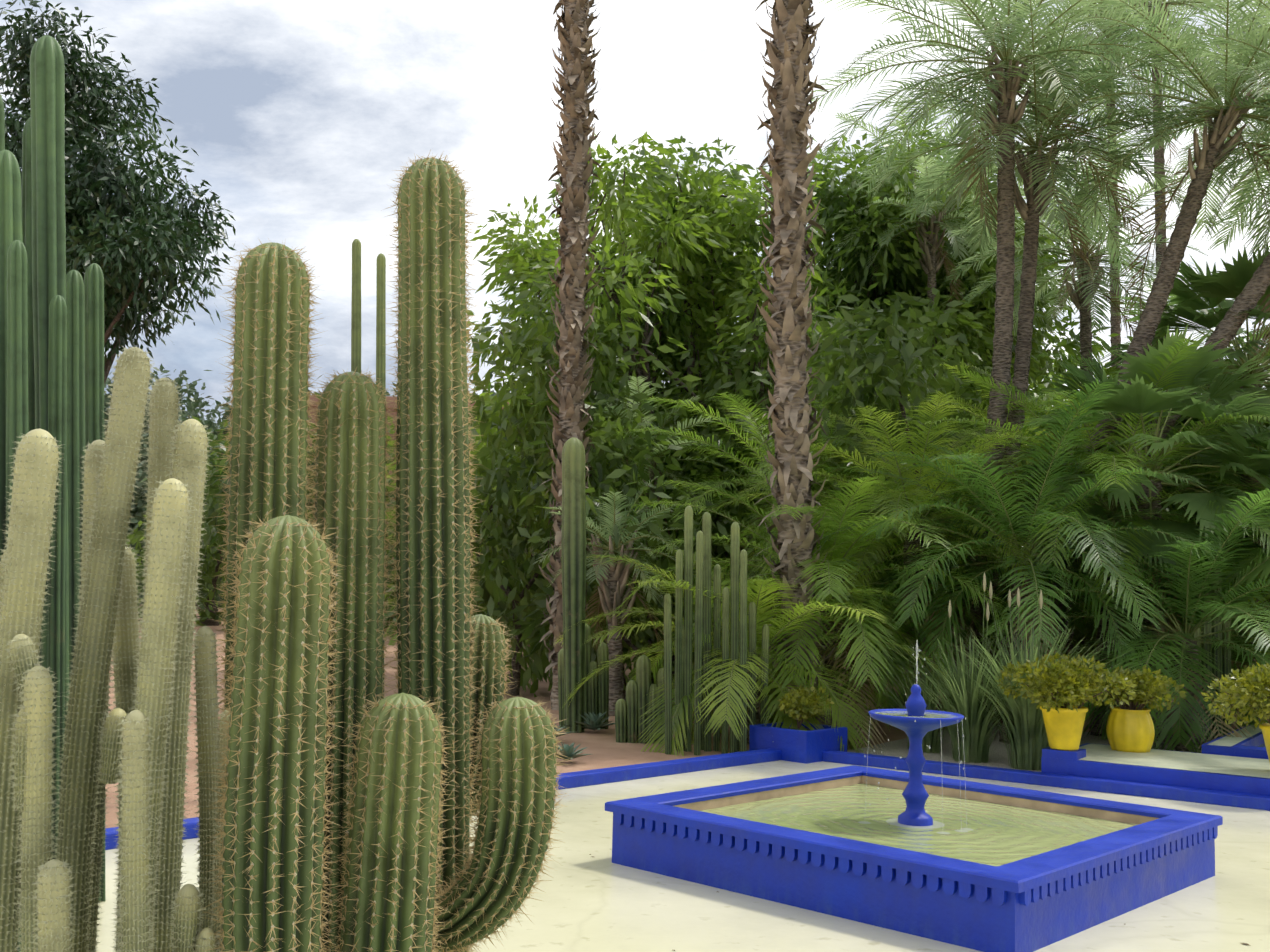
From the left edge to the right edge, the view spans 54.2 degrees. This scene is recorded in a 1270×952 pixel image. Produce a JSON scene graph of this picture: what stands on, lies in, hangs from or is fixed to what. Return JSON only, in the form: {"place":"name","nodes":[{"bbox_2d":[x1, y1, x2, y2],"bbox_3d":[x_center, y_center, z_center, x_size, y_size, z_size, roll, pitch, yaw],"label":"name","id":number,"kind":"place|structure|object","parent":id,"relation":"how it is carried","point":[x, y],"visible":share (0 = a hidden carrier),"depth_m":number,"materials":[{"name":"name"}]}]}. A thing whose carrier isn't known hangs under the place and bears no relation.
{"place":"outdoors","nodes":[
{"label":"outdoors","id":0,"kind":"place"},
{"bbox_2d":[0,0,1269,546],"label":"sky","id":1,"kind":"structure","parent":0,"point":[300,115],"materials":[{"name":"white"}]},
{"bbox_2d":[105,604,1237,827],"bbox_3d":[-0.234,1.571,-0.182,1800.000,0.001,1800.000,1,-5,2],"label":"ground","id":2,"kind":"structure","parent":0,"point":[603,748],"depth_m":13.01,"materials":[{"name":"soil"}]},
{"bbox_2d":[0,35,105,951],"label":"cactus","id":3,"kind":"object","parent":2,"relation":"on","point":[51,347],"visible":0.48,"depth_m":5.69,"materials":[{"name":"green plant"}]},
{"bbox_2d":[0,0,235,384],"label":"tree","id":4,"kind":"object","parent":2,"relation":"on","point":[162,235],"visible":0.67,"depth_m":30.38,"materials":[{"name":"green plant"}]},
{"bbox_2d":[105,437,145,565],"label":"shrub","id":5,"kind":"object","parent":2,"relation":"on","point":[132,526],"depth_m":77.31,"materials":[{"name":"green plant"}]},
{"bbox_2d":[104,382,148,597],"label":"shrub","id":6,"kind":"object","parent":2,"relation":"on","point":[134,520],"depth_m":78.50,"materials":[{"name":"green plant"}]},
{"bbox_2d":[104,363,227,554],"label":"tree","id":7,"kind":"object","parent":2,"relation":"on","point":[190,390],"visible":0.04,"depth_m":80.92,"materials":[{"name":"green plant"}]},
{"bbox_2d":[129,387,230,606],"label":"shrub","id":8,"kind":"object","parent":2,"relation":"on","point":[141,477],"depth_m":70.70,"materials":[{"name":"green plant"}]},
{"bbox_2d":[126,405,314,625],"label":"shrub","id":9,"kind":"object","parent":2,"relation":"on","point":[207,613],"visible":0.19,"depth_m":42.04,"materials":[{"name":"green plant"}]},
{"bbox_2d":[199,382,327,603],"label":"shrub","id":10,"kind":"object","parent":2,"relation":"on","point":[224,407],"depth_m":69.92,"materials":[{"name":"green plant"}]},
{"bbox_2d":[216,374,322,430],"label":"tree","id":11,"kind":"object","parent":2,"relation":"on","point":[228,398],"depth_m":74.49,"materials":[{"name":"green plant"}]},
{"bbox_2d":[202,418,392,630],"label":"shrub","id":12,"kind":"object","parent":2,"relation":"on","point":[207,537],"visible":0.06,"depth_m":38.39,"materials":[{"name":"green plant"}]},
{"bbox_2d":[306,392,396,631],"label":"shrub","id":13,"kind":"object","parent":2,"relation":"on","point":[391,431],"depth_m":40.15,"materials":[{"name":"green plant"}]},
{"bbox_2d":[307,395,531,617],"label":"terracotta villa","id":14,"kind":"object","parent":2,"relation":"on","point":[388,398],"depth_m":52.69,"materials":[{"name":"orange"}]},
{"bbox_2d":[384,444,526,639],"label":"shrub","id":15,"kind":"object","parent":2,"relation":"on","point":[388,567],"depth_m":37.34,"materials":[{"name":"green plant"}]},
{"bbox_2d":[385,372,597,659],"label":"shrub","id":16,"kind":"object","parent":2,"relation":"on","point":[490,398],"visible":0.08,"depth_m":26.55,"materials":[{"name":"green plant"}]},
{"bbox_2d":[467,373,515,395],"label":"tree","id":17,"kind":"object","parent":2,"relation":"on","point":[493,392],"depth_m":78.22,"materials":[{"name":"green plant"}]},
{"bbox_2d":[470,389,598,654],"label":"shrub","id":18,"kind":"object","parent":2,"relation":"on","point":[531,548],"depth_m":22.11,"materials":[{"name":"green plant"}]},
{"bbox_2d":[384,373,692,649],"bbox_3d":[-2.223,1.697,33.791,10.655,9.279,6.864,-1,-6,28],"label":"shrub","id":19,"kind":"object","parent":2,"relation":"on","point":[391,642],"depth_m":33.49,"materials":[{"name":"green plant"}]},
{"bbox_2d":[385,279,700,696],"bbox_3d":[-1.574,0.622,18.776,5.078,6.853,4.203,1,-5,2],"label":"shrub","id":20,"kind":"object","parent":2,"relation":"on","point":[491,575],"visible":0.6,"depth_m":18.11,"materials":[{"name":"green plant"}]},
{"bbox_2d":[553,724,573,736],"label":"agave","id":21,"kind":"object","parent":2,"relation":"on","point":[555,728],"visible":0.29,"depth_m":12.80,"materials":[{"name":"green plant"}]},
{"bbox_2d":[537,0,603,709],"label":"palm trunk","id":22,"kind":"object","parent":2,"relation":"on","point":[575,170],"visible":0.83,"depth_m":16.68,"materials":[{"name":"brown plant"}]},
{"bbox_2d":[556,742,590,760],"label":"agave","id":23,"kind":"object","parent":2,"relation":"on","point":[568,751],"visible":0.77,"depth_m":11.26,"materials":[{"name":"green plant"}]},
{"bbox_2d":[563,711,614,729],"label":"agave","id":24,"kind":"object","parent":2,"relation":"on","point":[593,722],"visible":0.94,"depth_m":13.73,"materials":[{"name":"green plant"}]},
{"bbox_2d":[533,476,683,715],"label":"slim palm","id":25,"kind":"object","parent":2,"relation":"on","point":[612,577],"visible":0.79,"depth_m":15.76,"materials":[{"name":"green plant"}]},
{"bbox_2d":[506,380,732,700],"bbox_3d":[-0.197,0.981,17.254,3.143,5.126,3.594,1,-5,2],"label":"shrub","id":26,"kind":"object","parent":2,"relation":"on","point":[601,455],"visible":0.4,"depth_m":17.01,"materials":[{"name":"green plant"}]},
{"bbox_2d":[517,376,745,683],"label":"slim palm","id":27,"kind":"object","parent":2,"relation":"on","point":[650,419],"visible":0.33,"depth_m":18.63,"materials":[{"name":"green plant"}]},
{"bbox_2d":[466,131,888,680],"bbox_3d":[0.358,-1.384,21.825,7.235,10.097,7.616,4,-6,-27],"label":"broadleaf tree","id":28,"kind":"object","parent":2,"relation":"on","point":[683,274],"visible":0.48,"depth_m":20.83,"materials":[{"name":"green plant"}]},
{"bbox_2d":[586,375,773,698],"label":"shrub","id":29,"kind":"object","parent":2,"relation":"on","point":[679,414],"visible":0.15,"depth_m":18.84,"materials":[{"name":"green plant"}]},
{"bbox_2d":[590,301,873,685],"bbox_3d":[1.600,0.543,20.650,5.160,6.761,4.124,-2,-6,35],"label":"shrub","id":30,"kind":"object","parent":2,"relation":"on","point":[742,381],"visible":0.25,"depth_m":19.91,"materials":[{"name":"green plant"}]},
{"bbox_2d":[555,541,948,755],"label":"palm","id":31,"kind":"object","parent":2,"relation":"on","point":[778,716],"visible":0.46,"depth_m":12.47,"materials":[{"name":"green plant"}]},
{"bbox_2d":[609,367,967,683],"bbox_3d":[2.171,0.864,17.810,5.354,4.833,4.886,1,-5,2],"label":"palm","id":32,"kind":"object","parent":2,"relation":"on","point":[766,466],"visible":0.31,"depth_m":17.42,"materials":[{"name":"green plant"}]},
{"bbox_2d":[351,239,1230,754],"bbox_3d":[0.990,0.734,13.695,9.434,4.278,5.294,4,-6,-24],"label":"cactus","id":33,"kind":"object","parent":2,"relation":"on","point":[577,663],"visible":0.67,"depth_m":12.53,"materials":[{"name":"green plant"}]},
{"bbox_2d":[693,431,891,681],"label":"shrub","id":34,"kind":"object","parent":2,"relation":"on","point":[742,506],"visible":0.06,"depth_m":19.05,"materials":[{"name":"green plant"}]},
{"bbox_2d":[754,0,834,723],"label":"palm trunk","id":35,"kind":"object","parent":2,"relation":"on","point":[790,46],"visible":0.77,"depth_m":13.50,"materials":[{"name":"brown plant"}]},
{"bbox_2d":[749,683,846,763],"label":"potted plant","id":36,"kind":"object","parent":2,"relation":"on","point":[805,747],"visible":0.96,"depth_m":11.96,"materials":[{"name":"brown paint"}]},
{"bbox_2d":[617,466,1059,748],"bbox_3d":[2.196,1.486,14.185,4.972,3.399,4.676,1,-5,2],"label":"palm","id":37,"kind":"object","parent":2,"relation":"on","point":[835,559],"visible":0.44,"depth_m":13.36,"materials":[{"name":"green plant"}]},
{"bbox_2d":[815,425,929,692],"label":"shrub","id":38,"kind":"object","parent":2,"relation":"on","point":[844,447],"visible":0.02,"depth_m":19.62,"materials":[{"name":"green plant"}]},
{"bbox_2d":[716,390,1094,707],"bbox_3d":[3.623,1.077,15.423,5.275,4.053,4.732,0,-6,20],"label":"palm","id":39,"kind":"object","parent":2,"relation":"on","point":[903,495],"visible":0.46,"depth_m":14.75,"materials":[{"name":"green plant"}]},
{"bbox_2d":[814,94,1014,224],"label":"date palm","id":40,"kind":"object","parent":2,"relation":"on","point":[908,148],"visible":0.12,"depth_m":27.00,"materials":[{"name":"green plant"}]},
{"bbox_2d":[818,326,1030,688],"bbox_3d":[5.340,0.710,20.557,4.181,6.239,4.167,6,-7,-42],"label":"shrub","id":41,"kind":"object","parent":2,"relation":"on","point":[947,376],"visible":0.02,"depth_m":20.20,"materials":[{"name":"green plant"}]},
{"bbox_2d":[828,144,1024,530],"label":"date palm","id":42,"kind":"object","parent":2,"relation":"on","point":[931,266],"visible":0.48,"depth_m":24.18,"materials":[{"name":"green plant"}]},
{"bbox_2d":[738,119,1120,675],"bbox_3d":[5.803,-1.759,26.431,9.169,11.943,8.310,1,-5,2],"label":"broadleaf tree","id":43,"kind":"object","parent":2,"relation":"on","point":[839,218],"visible":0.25,"depth_m":24.88,"materials":[{"name":"green plant"}]},
{"bbox_2d":[806,273,1058,717],"bbox_3d":[3.957,0.396,17.426,4.164,6.308,4.243,4,-6,-22],"label":"shrub","id":44,"kind":"object","parent":2,"relation":"on","point":[870,353],"visible":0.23,"depth_m":16.93,"materials":[{"name":"green plant"}]},
{"bbox_2d":[890,438,1122,679],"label":"shrub","id":45,"kind":"object","parent":2,"relation":"on","point":[1023,463],"visible":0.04,"depth_m":17.76,"materials":[{"name":"green plant"}]},
{"bbox_2d":[809,0,1207,709],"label":"date palm","id":46,"kind":"object","parent":2,"relation":"on","point":[991,26],"visible":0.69,"depth_m":16.55,"materials":[{"name":"green plant"}]},
{"bbox_2d":[847,724,1175,771],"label":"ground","id":47,"kind":"structure","parent":2,"relation":"on","point":[998,754],"depth_m":12.73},
{"bbox_2d":[874,663,952,752],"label":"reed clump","id":48,"kind":"object","parent":47,"relation":"on","point":[931,741],"visible":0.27,"depth_m":12.54,"materials":[{"name":"green plant"}]},
{"bbox_2d":[893,572,1043,762],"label":"reed clump","id":49,"kind":"object","parent":47,"relation":"on","point":[977,729],"visible":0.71,"depth_m":11.87,"materials":[{"name":"green plant"}]},
{"bbox_2d":[929,582,1131,770],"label":"reed clump","id":50,"kind":"object","parent":47,"relation":"on","point":[1023,722],"visible":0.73,"depth_m":11.45,"materials":[{"name":"green plant"}]},
{"bbox_2d":[817,377,1259,743],"bbox_3d":[4.462,1.068,13.853,4.788,3.835,4.770,5,-6,-36],"label":"palm","id":51,"kind":"object","parent":47,"relation":"on","point":[1029,585],"visible":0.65,"depth_m":13.21,"materials":[{"name":"green plant"}]},
{"bbox_2d":[875,337,1269,736],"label":"palm","id":52,"kind":"object","parent":47,"relation":"on","point":[1113,461],"visible":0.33,"depth_m":14.03,"materials":[{"name":"green plant"}]},
{"bbox_2d":[1000,322,1269,741],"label":"fan palm","id":53,"kind":"object","parent":47,"relation":"on","point":[1138,396],"visible":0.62,"depth_m":13.79,"materials":[{"name":"green plant"}]},
{"bbox_2d":[866,0,1252,671],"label":"date palm","id":54,"kind":"object","parent":2,"relation":"on","point":[1038,160],"visible":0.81,"depth_m":16.79,"materials":[{"name":"green plant"}]},
{"bbox_2d":[1019,354,1109,536],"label":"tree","id":55,"kind":"object","parent":2,"relation":"on","point":[1042,387],"depth_m":38.29,"materials":[{"name":"green plant"}]},
{"bbox_2d":[886,344,1247,660],"bbox_3d":[5.920,0.753,17.903,5.213,5.269,5.284,1,-5,2],"label":"palm","id":56,"kind":"object","parent":2,"relation":"on","point":[1070,648],"visible":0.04,"depth_m":17.50,"materials":[{"name":"green plant"}]},
{"bbox_2d":[972,427,1176,673],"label":"shrub","id":57,"kind":"object","parent":2,"relation":"on","point":[1077,641],"depth_m":19.18,"materials":[{"name":"green plant"}]},
{"bbox_2d":[942,112,1253,656],"bbox_3d":[7.726,-1.025,20.847,5.131,9.446,5.575,1,-5,2],"label":"date palm","id":58,"kind":"object","parent":2,"relation":"on","point":[1087,289],"visible":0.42,"depth_m":21.04,"materials":[{"name":"green plant"}]},
{"bbox_2d":[969,0,1235,368],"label":"date palm","id":59,"kind":"object","parent":2,"relation":"on","point":[1115,325],"visible":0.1,"depth_m":30.36,"materials":[{"name":"green plant"}]},
{"bbox_2d":[966,488,1269,752],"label":"palm","id":60,"kind":"object","parent":2,"relation":"on","point":[1188,718],"visible":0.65,"depth_m":12.59,"materials":[{"name":"green plant"}]},
{"bbox_2d":[980,0,1269,667],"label":"date palm","id":61,"kind":"object","parent":2,"relation":"on","point":[1214,144],"visible":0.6,"depth_m":16.04,"materials":[{"name":"green plant"}]},
{"bbox_2d":[982,0,1269,695],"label":"date palm","id":62,"kind":"object","parent":2,"relation":"on","point":[1228,326],"visible":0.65,"depth_m":15.59,"materials":[{"name":"green plant"}]},
{"bbox_2d":[1016,0,1269,491],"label":"date palm","id":63,"kind":"object","parent":2,"relation":"on","point":[1159,250],"visible":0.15,"depth_m":27.48,"materials":[{"name":"green plant"}]},
{"bbox_2d":[1019,325,1269,710],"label":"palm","id":64,"kind":"object","parent":2,"relation":"on","point":[1074,360],"visible":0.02,"depth_m":18.90,"materials":[{"name":"green plant"}]},
{"bbox_2d":[1041,717,1269,795],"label":"raised platform","id":65,"kind":"structure","parent":2,"relation":"on","point":[1233,763],"depth_m":10.66,"materials":[{"name":"paint"}]},
{"bbox_2d":[995,652,1136,750],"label":"potted plant","id":66,"kind":"object","parent":65,"relation":"on","point":[1066,682],"visible":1,"depth_m":10.76,"materials":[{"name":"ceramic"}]},
{"bbox_2d":[1093,665,1186,752],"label":"potted plant","id":67,"kind":"object","parent":65,"relation":"on","point":[1130,727],"visible":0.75,"depth_m":11.37,"materials":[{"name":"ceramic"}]},
{"bbox_2d":[1201,662,1269,762],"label":"potted plant","id":68,"kind":"object","parent":65,"relation":"on","point":[1253,688],"visible":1,"depth_m":10.22,"materials":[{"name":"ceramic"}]},
{"bbox_2d":[1042,422,1269,664],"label":"palm","id":69,"kind":"object","parent":2,"relation":"on","point":[1250,536],"visible":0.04,"depth_m":14.79,"materials":[{"name":"green plant"}]},
{"bbox_2d":[1067,365,1257,718],"bbox_3d":[7.769,1.057,18.174,3.255,5.288,3.692,-1,-6,28],"label":"shrub","id":70,"kind":"object","parent":2,"relation":"on","point":[1079,605],"visible":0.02,"depth_m":17.62,"materials":[{"name":"green plant"}]},
{"bbox_2d":[1087,242,1269,724],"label":"fan palm","id":71,"kind":"object","parent":2,"relation":"on","point":[1215,288],"visible":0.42,"depth_m":16.50,"materials":[{"name":"green plant"}]},
{"bbox_2d":[1088,310,1269,655],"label":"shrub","id":72,"kind":"object","parent":2,"relation":"on","point":[1267,425],"depth_m":17.52,"materials":[{"name":"green plant"}]},
{"bbox_2d":[1135,0,1269,133],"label":"date palm","id":73,"kind":"object","parent":2,"relation":"on","point":[1203,24],"visible":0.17,"depth_m":24.82,"materials":[{"name":"green plant"}]},
{"bbox_2d":[1161,395,1269,655],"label":"fan palm","id":74,"kind":"object","parent":2,"relation":"on","point":[1260,459],"visible":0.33,"depth_m":13.77,"materials":[{"name":"green plant"}]},
{"bbox_2d":[1172,52,1269,220],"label":"date palm","id":75,"kind":"object","parent":2,"relation":"on","point":[1237,187],"visible":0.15,"depth_m":27.57,"materials":[{"name":"green plant"}]},
{"bbox_2d":[1223,321,1269,386],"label":"shrub","id":76,"kind":"object","parent":2,"relation":"on","point":[1267,354],"visible":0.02,"depth_m":19.49,"materials":[{"name":"green plant"}]},
{"bbox_2d":[95,760,1269,951],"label":"pavement","id":77,"kind":"structure","parent":0,"point":[599,901],"depth_m":6.29,"materials":[{"name":"beige concrete"}]},
{"bbox_2d":[0,345,229,951],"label":"cactus woolly cluster","id":78,"kind":"object","parent":77,"relation":"on","point":[133,742],"visible":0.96,"depth_m":3.13,"materials":[{"name":"beige"}]},
{"bbox_2d":[201,150,574,951],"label":"trichocereus cactus group","id":79,"kind":"object","parent":77,"relation":"on","point":[353,802],"visible":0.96,"depth_m":3.58,"materials":[{"name":"green"}]},
{"bbox_2d":[105,748,1269,849],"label":"blue kerb","id":80,"kind":"structure","parent":77,"relation":"on","point":[710,762],"depth_m":10.55,"materials":[{"name":"blue paint"}]},
{"bbox_2d":[605,765,1222,951],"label":"fountain pool","id":81,"kind":"structure","parent":77,"relation":"on","point":[1035,902],"depth_m":6.38,"materials":[{"name":"blue paint"}]},
{"bbox_2d":[701,783,1138,866],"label":"pool water","id":82,"kind":"structure","parent":81,"relation":"in","point":[997,834],"depth_m":7.33,"materials":[{"name":"green liquid"}]},
{"bbox_2d":[860,640,969,833],"bbox_3d":[1.667,1.577,7.319,0.651,1.220,0.578,0,-6,18],"label":"fountain bowl","id":83,"kind":"object","parent":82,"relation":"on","point":[915,721],"visible":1,"depth_m":7.26,"materials":[{"name":"paint"}]}
]}

